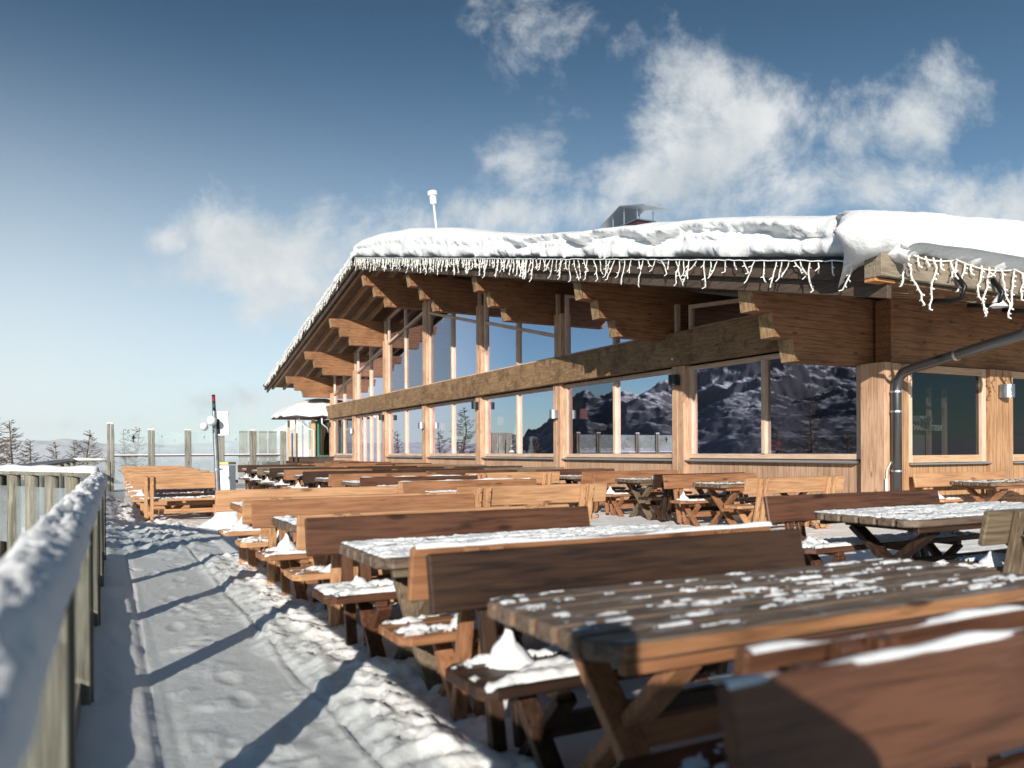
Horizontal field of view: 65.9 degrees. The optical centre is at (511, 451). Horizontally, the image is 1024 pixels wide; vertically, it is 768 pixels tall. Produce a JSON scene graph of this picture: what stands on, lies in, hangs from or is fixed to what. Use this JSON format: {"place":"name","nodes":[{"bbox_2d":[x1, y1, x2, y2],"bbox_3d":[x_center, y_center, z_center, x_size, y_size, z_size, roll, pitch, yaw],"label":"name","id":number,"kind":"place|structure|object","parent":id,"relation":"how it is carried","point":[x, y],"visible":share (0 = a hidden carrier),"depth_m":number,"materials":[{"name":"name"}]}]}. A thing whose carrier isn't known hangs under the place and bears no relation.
{"place":"outdoors","nodes":[
{"label":"outdoors","id":0,"kind":"place"},
{"bbox_2d":[0,419,328,515],"bbox_3d":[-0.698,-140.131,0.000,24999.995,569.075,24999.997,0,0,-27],"label":"mountains","id":1,"kind":"structure","parent":0,"point":[202,463],"depth_m":5671.18,"materials":[{"name":"white snow"}]},
{"bbox_2d":[0,420,31,519],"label":"larch tree","id":2,"kind":"object","parent":1,"relation":"on","point":[11,448],"visible":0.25,"depth_m":35.47,"materials":[{"name":"brown plant"}]},
{"bbox_2d":[15,439,44,523],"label":"larch tree","id":3,"kind":"object","parent":1,"relation":"on","point":[30,457],"visible":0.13,"depth_m":42.60,"materials":[{"name":"brown plant"}]},
{"bbox_2d":[21,442,66,518],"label":"larch tree","id":4,"kind":"object","parent":1,"relation":"on","point":[55,447],"visible":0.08,"depth_m":53.59,"materials":[{"name":"brown plant"}]},
{"bbox_2d":[65,440,93,478],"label":"larch tree","id":5,"kind":"object","parent":1,"relation":"on","point":[77,452],"visible":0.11,"depth_m":52.45,"materials":[{"name":"grey plant"}]},
{"bbox_2d":[68,430,114,481],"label":"larch tree","id":6,"kind":"object","parent":1,"relation":"on","point":[87,451],"visible":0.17,"depth_m":45.88,"materials":[{"name":"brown plant"}]},
{"bbox_2d":[110,429,146,472],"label":"larch tree","id":7,"kind":"object","parent":1,"relation":"on","point":[124,448],"visible":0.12,"depth_m":59.19,"materials":[{"name":"grey plant"}]},
{"bbox_2d":[114,427,151,473],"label":"larch tree","id":8,"kind":"object","parent":1,"relation":"on","point":[134,460],"visible":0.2,"depth_m":49.59,"materials":[{"name":"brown plant"}]},
{"bbox_2d":[0,0,1023,444],"label":"sky","id":9,"kind":"structure","parent":0,"point":[184,183],"materials":[{"name":"blue"}]},
{"bbox_2d":[76,472,1023,767],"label":"snowy deck","id":10,"kind":"structure","parent":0,"point":[210,650],"depth_m":4.45,"materials":[{"name":"white snow"}]},
{"bbox_2d":[0,471,107,767],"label":"railing","id":11,"kind":"object","parent":10,"relation":"on","point":[51,571],"visible":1,"depth_m":2.02,"materials":[{"name":"grey wood"}]},
{"bbox_2d":[123,467,186,483],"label":"bench","id":12,"kind":"object","parent":10,"relation":"on","point":[146,467],"visible":0.06,"depth_m":23.66,"materials":[{"name":"brown"}]},
{"bbox_2d":[125,468,193,485],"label":"bench","id":13,"kind":"object","parent":10,"relation":"on","point":[152,469],"visible":0.04,"depth_m":21.81,"materials":[{"name":"brown"}]},
{"bbox_2d":[125,469,199,504],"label":"bench","id":14,"kind":"object","parent":10,"relation":"on","point":[130,487],"visible":0.09,"depth_m":19.96,"materials":[{"name":"brown wood"}]},
{"bbox_2d":[127,471,209,508],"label":"bench","id":15,"kind":"object","parent":10,"relation":"on","point":[137,491],"visible":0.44,"depth_m":17.90,"materials":[{"name":"brown wood"}]},
{"bbox_2d":[129,473,214,515],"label":"bench","id":16,"kind":"object","parent":10,"relation":"on","point":[140,494],"visible":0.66,"depth_m":16.03,"materials":[{"name":"brown wood"}]},
{"bbox_2d":[130,472,214,512],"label":"bench","id":17,"kind":"object","parent":10,"relation":"on","point":[167,492],"visible":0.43,"depth_m":16.81,"materials":[{"name":"brown"}]},
{"bbox_2d":[132,475,215,521],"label":"bench","id":18,"kind":"object","parent":10,"relation":"on","point":[147,483],"visible":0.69,"depth_m":14.62,"materials":[{"name":"brown wood"}]},
{"bbox_2d":[148,480,237,505],"bbox_3d":[-6.424,0.950,15.532,1.886,0.792,0.820,0,0,-28],"label":"picnic table","id":19,"kind":"object","parent":10,"relation":"on","point":[177,503],"visible":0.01,"depth_m":15.47,"materials":[{"name":"brown wood"}]},
{"bbox_2d":[107,422,285,491],"bbox_3d":[-10.818,0.194,27.436,5.813,2.320,0.124,0,0,-26],"label":"windbreak","id":20,"kind":"object","parent":10,"relation":"on","point":[252,454],"visible":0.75,"depth_m":27.19,"materials":[{"name":"white"}]},
{"bbox_2d":[200,395,229,491],"bbox_3d":[-5.276,0.158,14.047,0.258,2.341,0.594,0,0,31],"label":"light pole","id":21,"kind":"object","parent":10,"relation":"on","point":[219,423],"visible":0.98,"depth_m":14.12,"materials":[{"name":"metal"}]},
{"bbox_2d":[197,511,237,529],"bbox_3d":[-4.928,1.103,13.685,0.966,0.456,0.979,0,0,17],"label":"snow pile","id":22,"kind":"object","parent":10,"relation":"on","point":[220,520],"visible":0.39,"depth_m":13.43,"materials":[{"name":"white snow"}]},
{"bbox_2d":[219,462,235,489],"bbox_3d":[-5.337,0.764,14.800,0.316,1.125,0.316,0,0,-27],"label":"bin","id":23,"kind":"object","parent":10,"relation":"on","point":[227,477],"visible":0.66,"depth_m":14.68,"materials":[{"name":"white plastic"}]},
{"bbox_2d":[230,501,278,567],"bbox_3d":[-1.842,0.927,8.670,2.300,0.792,0.820,0,0,-27],"label":"picnic table","id":24,"kind":"object","parent":10,"relation":"on","point":[236,506],"depth_m":8.31,"materials":[{"name":"brown wood"}]},
{"bbox_2d":[238,431,277,481],"bbox_3d":[-11.320,0.232,35.224,1.730,2.250,0.080,0,0,-27],"label":"windbreak","id":25,"kind":"object","parent":10,"relation":"on","point":[243,443],"visible":0.63,"depth_m":35.25,"materials":[{"name":"clear glass"}]},
{"bbox_2d":[238,464,301,488],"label":"bench","id":26,"kind":"object","parent":10,"relation":"on","point":[248,485],"visible":0.27,"depth_m":26.74,"materials":[{"name":"brown wood"}]},
{"bbox_2d":[247,465,314,488],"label":"bench","id":27,"kind":"object","parent":10,"relation":"on","point":[256,478],"visible":0.3,"depth_m":24.79,"materials":[{"name":"brown wood"}]},
{"bbox_2d":[257,466,329,488],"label":"bench","id":28,"kind":"object","parent":10,"relation":"on","point":[260,470],"visible":0.25,"depth_m":22.83,"materials":[{"name":"brown wood"}]},
{"bbox_2d":[270,398,329,460],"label":"pavilion","id":29,"kind":"structure","parent":10,"relation":"on","point":[312,410],"depth_m":47.30,"materials":[{"name":"white wood"}]},
{"bbox_2d":[317,420,328,456],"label":"window","id":30,"kind":"structure","parent":29,"relation":"in","point":[322,434],"depth_m":47.49,"materials":[{"name":"teal wood"}]},
{"bbox_2d":[216,486,398,567],"bbox_3d":[-2.273,0.878,9.159,2.140,0.891,0.652,0,0,-27],"label":"bench","id":31,"kind":"object","parent":10,"relation":"on","point":[224,500],"visible":0.28,"depth_m":8.99,"materials":[{"name":"brown wood"}]},
{"bbox_2d":[270,467,349,488],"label":"bench","id":32,"kind":"object","parent":10,"relation":"on","point":[274,472],"visible":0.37,"depth_m":20.91,"materials":[{"name":"brown wood"}]},
{"bbox_2d":[289,456,333,462],"bbox_3d":[-9.031,0.795,35.561,2.000,1.100,0.160,0,0,-27],"label":"fence","id":33,"kind":"object","parent":10,"relation":"on","point":[317,459],"visible":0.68,"depth_m":35.56,"materials":[{"name":"brown wood"}]},
{"bbox_2d":[280,468,368,488],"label":"bench","id":34,"kind":"object","parent":10,"relation":"on","point":[294,484],"visible":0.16,"depth_m":19.32,"materials":[{"name":"brown"}]},
{"bbox_2d":[285,469,372,487],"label":"bench","id":35,"kind":"object","parent":10,"relation":"on","point":[290,474],"visible":0.21,"depth_m":19.02,"materials":[{"name":"brown wood"}]},
{"bbox_2d":[271,515,390,609],"bbox_3d":[-0.805,0.922,6.729,2.300,0.792,0.820,0,0,-28],"label":"picnic table","id":36,"kind":"object","parent":10,"relation":"on","point":[287,523],"visible":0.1,"depth_m":6.27,"materials":[{"name":"brown"}]},
{"bbox_2d":[235,492,456,584],"bbox_3d":[-1.632,0.875,7.954,2.140,0.891,0.652,0,0,-28],"label":"bench","id":37,"kind":"object","parent":10,"relation":"on","point":[271,540],"visible":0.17,"depth_m":7.45,"materials":[{"name":"brown wood"}]},
{"bbox_2d":[341,480,359,486],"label":"picnic table","id":38,"kind":"object","parent":10,"relation":"on","point":[353,483],"visible":0.16,"depth_m":14.10,"materials":[{"name":"brown"}]},
{"bbox_2d":[304,470,399,487],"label":"bench","id":39,"kind":"object","parent":10,"relation":"on","point":[310,477],"visible":0.09,"depth_m":17.10,"materials":[{"name":"brown wood"}]},
{"bbox_2d":[251,494,474,600],"bbox_3d":[-1.232,0.873,7.221,2.140,0.891,0.652,0,0,-27],"label":"bench","id":40,"kind":"object","parent":10,"relation":"on","point":[285,553],"visible":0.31,"depth_m":7.09,"materials":[{"name":"brown wood"}]},
{"bbox_2d":[350,466,416,468],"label":"bench","id":41,"kind":"object","parent":10,"relation":"on","point":[357,467],"visible":0.03,"depth_m":23.20,"materials":[{"name":"brown"}]},
{"bbox_2d":[331,472,436,486],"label":"bench","id":42,"kind":"object","parent":10,"relation":"on","point":[337,480],"visible":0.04,"depth_m":15.22,"materials":[{"name":"brown wood"}]},
{"bbox_2d":[369,467,443,469],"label":"bench","id":43,"kind":"object","parent":10,"relation":"on","point":[390,468],"visible":0.07,"depth_m":21.36,"materials":[{"name":"brown"}]},
{"bbox_2d":[360,475,477,486],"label":"bench","id":44,"kind":"object","parent":10,"relation":"on","point":[370,481],"visible":0.07,"depth_m":13.32,"materials":[{"name":"brown wood"}]},
{"bbox_2d":[284,504,568,627],"bbox_3d":[-0.598,0.870,6.012,2.140,0.891,0.652,0,0,-27],"label":"bench","id":45,"kind":"object","parent":10,"relation":"on","point":[329,573],"visible":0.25,"depth_m":5.53,"materials":[{"name":"brown wood"}]},
{"bbox_2d":[397,468,477,472],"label":"bench","id":46,"kind":"object","parent":10,"relation":"on","point":[411,470],"visible":0.06,"depth_m":19.35,"materials":[{"name":"brown wood"}]},
{"bbox_2d":[305,506,589,657],"bbox_3d":[-0.273,0.868,5.353,2.140,0.891,0.652,0,0,-27],"label":"bench","id":47,"kind":"object","parent":10,"relation":"on","point":[364,591],"visible":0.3,"depth_m":5.17,"materials":[{"name":"brown wood"}]},
{"bbox_2d":[423,465,486,467],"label":"bench","id":48,"kind":"object","parent":10,"relation":"on","point":[445,466],"visible":0.05,"depth_m":24.39,"materials":[{"name":"brown"}]},
{"bbox_2d":[398,478,529,506],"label":"bench","id":49,"kind":"object","parent":10,"relation":"on","point":[400,486],"visible":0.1,"depth_m":11.70,"materials":[{"name":"brown wood"}]},
{"bbox_2d":[403,479,536,505],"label":"bench","id":50,"kind":"object","parent":10,"relation":"on","point":[417,487],"visible":0.14,"depth_m":11.41,"materials":[{"name":"brown wood"}]},
{"bbox_2d":[429,470,516,474],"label":"bench","id":51,"kind":"object","parent":10,"relation":"on","point":[462,472],"visible":0.03,"depth_m":17.43,"materials":[{"name":"brown wood"}]},
{"bbox_2d":[454,466,522,469],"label":"bench","id":52,"kind":"object","parent":10,"relation":"on","point":[480,467],"visible":0.06,"depth_m":22.38,"materials":[{"name":"brown"}]},
{"bbox_2d":[424,490,573,506],"bbox_3d":[-0.005,0.918,10.801,2.300,0.792,0.820,0,0,-28],"label":"picnic table","id":53,"kind":"object","parent":10,"relation":"on","point":[571,504],"visible":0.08,"depth_m":10.68,"materials":[{"name":"brown"}]},
{"bbox_2d":[339,523,677,690],"bbox_3d":[0.159,0.917,4.864,2.300,0.792,0.820,0,0,-28],"label":"picnic table","id":54,"kind":"object","parent":10,"relation":"on","point":[392,556],"visible":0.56,"depth_m":4.54,"materials":[{"name":"brown"}]},
{"bbox_2d":[465,471,559,504],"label":"bench","id":55,"kind":"object","parent":10,"relation":"on","point":[550,477],"visible":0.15,"depth_m":16.00,"materials":[{"name":"brown wood"}]},
{"bbox_2d":[491,467,565,483],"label":"bench","id":56,"kind":"object","parent":10,"relation":"on","point":[524,469],"visible":0.09,"depth_m":20.35,"materials":[{"name":"brown wood"}]},
{"bbox_2d":[456,483,606,523],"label":"bench","id":57,"kind":"object","parent":10,"relation":"on","point":[580,493],"visible":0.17,"depth_m":9.91,"materials":[{"name":"brown wood"}]},
{"bbox_2d":[379,521,771,720],"bbox_3d":[0.403,0.855,4.165,2.140,0.911,0.652,0,0,-28],"label":"bench","id":58,"kind":"object","parent":10,"relation":"on","point":[442,632],"visible":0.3,"depth_m":3.72,"materials":[{"name":"brown"}]},
{"bbox_2d":[536,468,625,503],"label":"bench","id":59,"kind":"object","parent":10,"relation":"on","point":[571,471],"visible":0.12,"depth_m":18.23,"materials":[{"name":"brown wood"}]},
{"bbox_2d":[559,475,641,505],"bbox_3d":[2.075,0.911,17.448,2.300,0.785,0.820,0,0,-28],"label":"picnic table","id":60,"kind":"object","parent":10,"relation":"on","point":[568,479],"visible":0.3,"depth_m":17.12,"materials":[{"name":"brown wood"}]},
{"bbox_2d":[426,528,805,767],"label":"bench","id":61,"kind":"object","parent":10,"relation":"on","point":[494,673],"visible":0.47,"depth_m":3.35,"materials":[{"name":"brown wood"}]},
{"bbox_2d":[581,470,666,512],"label":"bench","id":62,"kind":"object","parent":10,"relation":"on","point":[586,476],"visible":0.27,"depth_m":16.59,"materials":[{"name":"brown wood"}]},
{"bbox_2d":[593,470,691,516],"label":"bench","id":63,"kind":"object","parent":10,"relation":"on","point":[608,478],"visible":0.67,"depth_m":15.80,"materials":[{"name":"brown wood"}]},
{"bbox_2d":[263,204,1023,512],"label":"restaurant","id":64,"kind":"structure","parent":10,"relation":"on","point":[873,376],"depth_m":18.05,"materials":[{"name":"brown wood"}]},
{"bbox_2d":[264,259,351,385],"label":"icicles","id":65,"kind":"object","parent":64,"relation":"hanging from","point":[320,306],"visible":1,"depth_m":38.91,"materials":[{"name":"white ice"}]},
{"bbox_2d":[334,417,351,454],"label":"window","id":66,"kind":"structure","parent":64,"relation":"in","point":[344,419],"depth_m":44.51,"materials":[{"name":"brown wood"}]},
{"bbox_2d":[334,353,356,403],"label":"window","id":67,"kind":"structure","parent":64,"relation":"in","point":[345,394],"depth_m":44.46,"materials":[{"name":"clear glass"}]},
{"bbox_2d":[357,412,381,461],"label":"door","id":68,"kind":"structure","parent":64,"relation":"in","point":[369,426],"depth_m":40.42,"materials":[{"name":"clear glass"}]},
{"bbox_2d":[357,321,386,399],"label":"window","id":69,"kind":"structure","parent":64,"relation":"in","point":[369,380],"depth_m":40.05,"materials":[{"name":"clear glass"}]},
{"bbox_2d":[388,406,421,455],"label":"window","id":70,"kind":"structure","parent":64,"relation":"in","point":[404,435],"depth_m":35.53,"materials":[{"name":"clear glass"}]},
{"bbox_2d":[388,301,425,392],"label":"window","id":71,"kind":"structure","parent":64,"relation":"in","point":[405,310],"depth_m":35.41,"materials":[{"name":"brown wood"}]},
{"bbox_2d":[427,190,437,227],"bbox_3d":[-3.509,-10.185,36.893,0.460,4.020,0.460,-6,0,-2],"label":"antenna","id":72,"kind":"object","parent":64,"relation":"on","point":[432,194],"visible":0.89,"depth_m":36.77,"materials":[{"name":"white paint"}]},
{"bbox_2d":[354,257,537,281],"bbox_3d":[-2.906,-5.907,25.169,0.156,3.818,15.094,0,0,-27],"label":"light string","id":73,"kind":"object","parent":64,"relation":"hanging from","point":[447,261],"visible":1,"depth_m":22.89,"materials":[{"name":"white plastic"}]},
{"bbox_2d":[429,398,475,455],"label":"window","id":74,"kind":"structure","parent":64,"relation":"in","point":[451,424],"depth_m":30.63,"materials":[{"name":"clear glass"}]},
{"bbox_2d":[428,293,481,383],"bbox_3d":[-2.298,-4.863,30.678,0.150,4.268,4.945,0,0,-27],"label":"window","id":75,"kind":"structure","parent":64,"relation":"in","point":[463,333],"depth_m":29.99,"materials":[{"name":"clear glass"}]},
{"bbox_2d":[484,387,553,456],"bbox_3d":[0.227,-0.881,25.832,0.150,2.120,5.115,0,0,-27],"label":"window","id":76,"kind":"structure","parent":64,"relation":"in","point":[519,422],"depth_m":25.76,"materials":[{"name":"clear glass"}]},
{"bbox_2d":[484,293,559,372],"bbox_3d":[0.210,-4.279,25.832,0.150,3.076,5.115,0,0,-27],"label":"window","id":77,"kind":"structure","parent":64,"relation":"in","point":[504,348],"depth_m":26.25,"materials":[{"name":"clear glass"}]},
{"bbox_2d":[549,410,557,418],"bbox_3d":[1.193,-1.086,23.222,0.208,0.250,0.268,0,0,-27],"label":"wall lamp","id":78,"kind":"object","parent":64,"relation":"attached to","point":[553,414],"visible":1,"depth_m":23.14,"materials":[{"name":"metal"}]},
{"bbox_2d":[580,409,587,418],"bbox_3d":[2.159,-1.461,23.689,0.260,1.000,0.253,0,0,-27],"label":"pendant lamp","id":79,"kind":"object","parent":64,"relation":"hanging from","point":[583,413],"visible":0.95,"depth_m":23.58,"materials":[{"name":"red"}]},
{"bbox_2d":[565,369,671,457],"bbox_3d":[2.765,-0.894,20.919,0.150,2.120,5.095,0,0,-27],"label":"window","id":80,"kind":"structure","parent":64,"relation":"in","point":[642,403],"depth_m":20.04,"materials":[{"name":"clear glass"}]},
{"bbox_2d":[564,294,679,355],"bbox_3d":[2.751,-3.677,20.919,0.150,1.846,5.095,0,0,-27],"label":"window","id":81,"kind":"structure","parent":64,"relation":"in","point":[582,333],"depth_m":22.31,"materials":[{"name":"clear glass"}]},
{"bbox_2d":[668,374,679,385],"bbox_3d":[3.724,-1.649,18.319,0.208,0.250,0.268,0,0,-27],"label":"wall lamp","id":82,"kind":"object","parent":64,"relation":"attached to","point":[673,379],"visible":1,"depth_m":18.23,"materials":[{"name":"grey"}]},
{"bbox_2d":[537,258,852,292],"bbox_3d":[2.598,-3.347,14.553,0.150,2.322,8.766,0,0,-27],"label":"light string","id":83,"kind":"object","parent":64,"relation":"hanging from","point":[771,278],"visible":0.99,"depth_m":13.68,"materials":[{"name":"white plastic"}]},
{"bbox_2d":[688,296,860,328],"bbox_3d":[5.206,-3.076,16.209,0.120,0.620,4.675,0,0,-27],"label":"window","id":84,"kind":"structure","parent":64,"relation":"in","point":[691,308],"depth_m":17.72,"materials":[{"name":"brown wood"}]},
{"bbox_2d":[769,439,780,453],"bbox_3d":[5.382,-0.068,16.434,0.308,0.422,0.498,0,0,-12],"label":"poinsettia","id":85,"kind":"object","parent":64,"relation":"in","point":[772,443],"visible":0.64,"depth_m":16.38,"materials":[{"name":"red plant"}]},
{"bbox_2d":[689,353,860,459],"bbox_3d":[5.203,-0.906,16.202,0.150,2.120,4.675,0,0,-27],"label":"window","id":86,"kind":"structure","parent":64,"relation":"in","point":[729,400],"depth_m":17.00,"materials":[{"name":"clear glass"}]},
{"bbox_2d":[903,364,985,462],"bbox_3d":[7.935,-0.670,14.458,2.260,1.740,0.120,0,0,-27],"label":"window","id":87,"kind":"structure","parent":64,"relation":"in","point":[947,405],"depth_m":14.48,"materials":[{"name":"clear glass"}]},
{"bbox_2d":[899,255,1023,318],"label":"light string","id":88,"kind":"object","parent":64,"relation":"hanging from","point":[954,271],"visible":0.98,"depth_m":10.96,"materials":[{"name":"white plastic"}]},
{"bbox_2d":[989,293,1007,307],"bbox_3d":[6.908,-2.152,11.203,0.248,0.206,0.214,0,0,-27],"label":"snow clump","id":89,"kind":"object","parent":64,"relation":"on","point":[1002,304],"visible":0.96,"depth_m":11.19,"materials":[{"name":"white"}]},
{"bbox_2d":[999,384,1014,397],"bbox_3d":[9.382,-1.137,14.899,0.268,0.250,0.208,0,0,-27],"label":"wall lamp","id":90,"kind":"object","parent":64,"relation":"attached to","point":[1006,390],"visible":1,"depth_m":14.84,"materials":[{"name":"metal"}]},
{"bbox_2d":[1013,371,1023,460],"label":"window","id":91,"kind":"structure","parent":64,"relation":"in","point":[1018,377],"depth_m":15.48,"materials":[{"name":"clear glass"}]},
{"bbox_2d":[615,478,713,519],"bbox_3d":[3.154,0.906,15.361,2.300,0.785,0.820,0,0,-27],"label":"picnic table","id":92,"kind":"object","parent":10,"relation":"on","point":[633,482],"visible":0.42,"depth_m":14.98,"materials":[{"name":"brown wood"}]},
{"bbox_2d":[638,472,744,521],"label":"bench","id":93,"kind":"object","parent":10,"relation":"on","point":[661,510],"visible":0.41,"depth_m":14.31,"materials":[{"name":"brown wood"}]},
{"bbox_2d":[662,473,761,526],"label":"bench","id":94,"kind":"object","parent":10,"relation":"on","point":[675,483],"visible":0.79,"depth_m":13.69,"materials":[{"name":"brown wood"}]},
{"bbox_2d":[692,481,810,525],"bbox_3d":[4.144,0.901,13.227,2.300,0.785,0.820,0,0,-28],"label":"picnic table","id":95,"kind":"object","parent":10,"relation":"on","point":[736,488],"visible":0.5,"depth_m":12.80,"materials":[{"name":"brown wood"}]},
{"bbox_2d":[488,558,1023,767],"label":"picnic table","id":96,"kind":"object","parent":10,"relation":"on","point":[674,635],"visible":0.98,"depth_m":2.75,"materials":[{"name":"brown wood"}]},
{"bbox_2d":[724,476,844,528],"bbox_3d":[4.342,0.845,12.505,2.140,0.891,0.652,0,0,-28],"label":"bench","id":97,"kind":"object","parent":10,"relation":"on","point":[759,487],"visible":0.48,"depth_m":12.22,"materials":[{"name":"brown wood"}]},
{"bbox_2d":[617,602,1023,767],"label":"bench","id":98,"kind":"object","parent":10,"relation":"on","point":[773,657],"visible":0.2,"depth_m":1.94,"materials":[{"name":"brown wood"}]},
{"bbox_2d":[713,628,1023,767],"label":"bench","id":99,"kind":"object","parent":10,"relation":"on","point":[954,700],"visible":1,"depth_m":1.58,"materials":[{"name":"brown wood"}]},
{"bbox_2d":[763,489,979,565],"bbox_3d":[3.500,0.850,7.574,2.482,0.891,0.652,0,0,-28],"label":"bench","id":100,"kind":"object","parent":10,"relation":"on","point":[790,510],"visible":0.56,"depth_m":7.43,"materials":[{"name":"brown wood"}]},
{"bbox_2d":[815,501,1023,561],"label":"picnic table","id":101,"kind":"object","parent":10,"relation":"on","point":[929,523],"visible":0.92,"depth_m":6.57,"materials":[{"name":"brown wood"}]},
{"bbox_2d":[912,471,1023,504],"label":"bench","id":102,"kind":"object","parent":10,"relation":"on","point":[924,481],"visible":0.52,"depth_m":14.01,"materials":[{"name":"brown wood"}]},
{"bbox_2d":[935,508,1023,573],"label":"bench","id":103,"kind":"object","parent":10,"relation":"on","point":[1004,526],"visible":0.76,"depth_m":5.49,"materials":[{"name":"brown wood"}]},
{"bbox_2d":[950,478,1023,501],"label":"picnic table","id":104,"kind":"object","parent":10,"relation":"on","point":[1003,485],"visible":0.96,"depth_m":12.92,"materials":[{"name":"brown wood"}]},
{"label":"deck structure","id":105,"kind":"structure","parent":0,"visible":0},
{"bbox_2d":[0,464,99,558],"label":"railing","id":106,"kind":"object","parent":105,"relation":"on","point":[51,474],"visible":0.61,"depth_m":10.06,"materials":[{"name":"white"}]},
{"bbox_2d":[3,458,110,555],"bbox_3d":[-10.676,0.871,18.390,1.180,1.365,16.820,0,0,-23],"label":"railing","id":107,"kind":"object","parent":105,"relation":"on","point":[64,462],"visible":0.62,"depth_m":15.71,"materials":[{"name":"white wood"}]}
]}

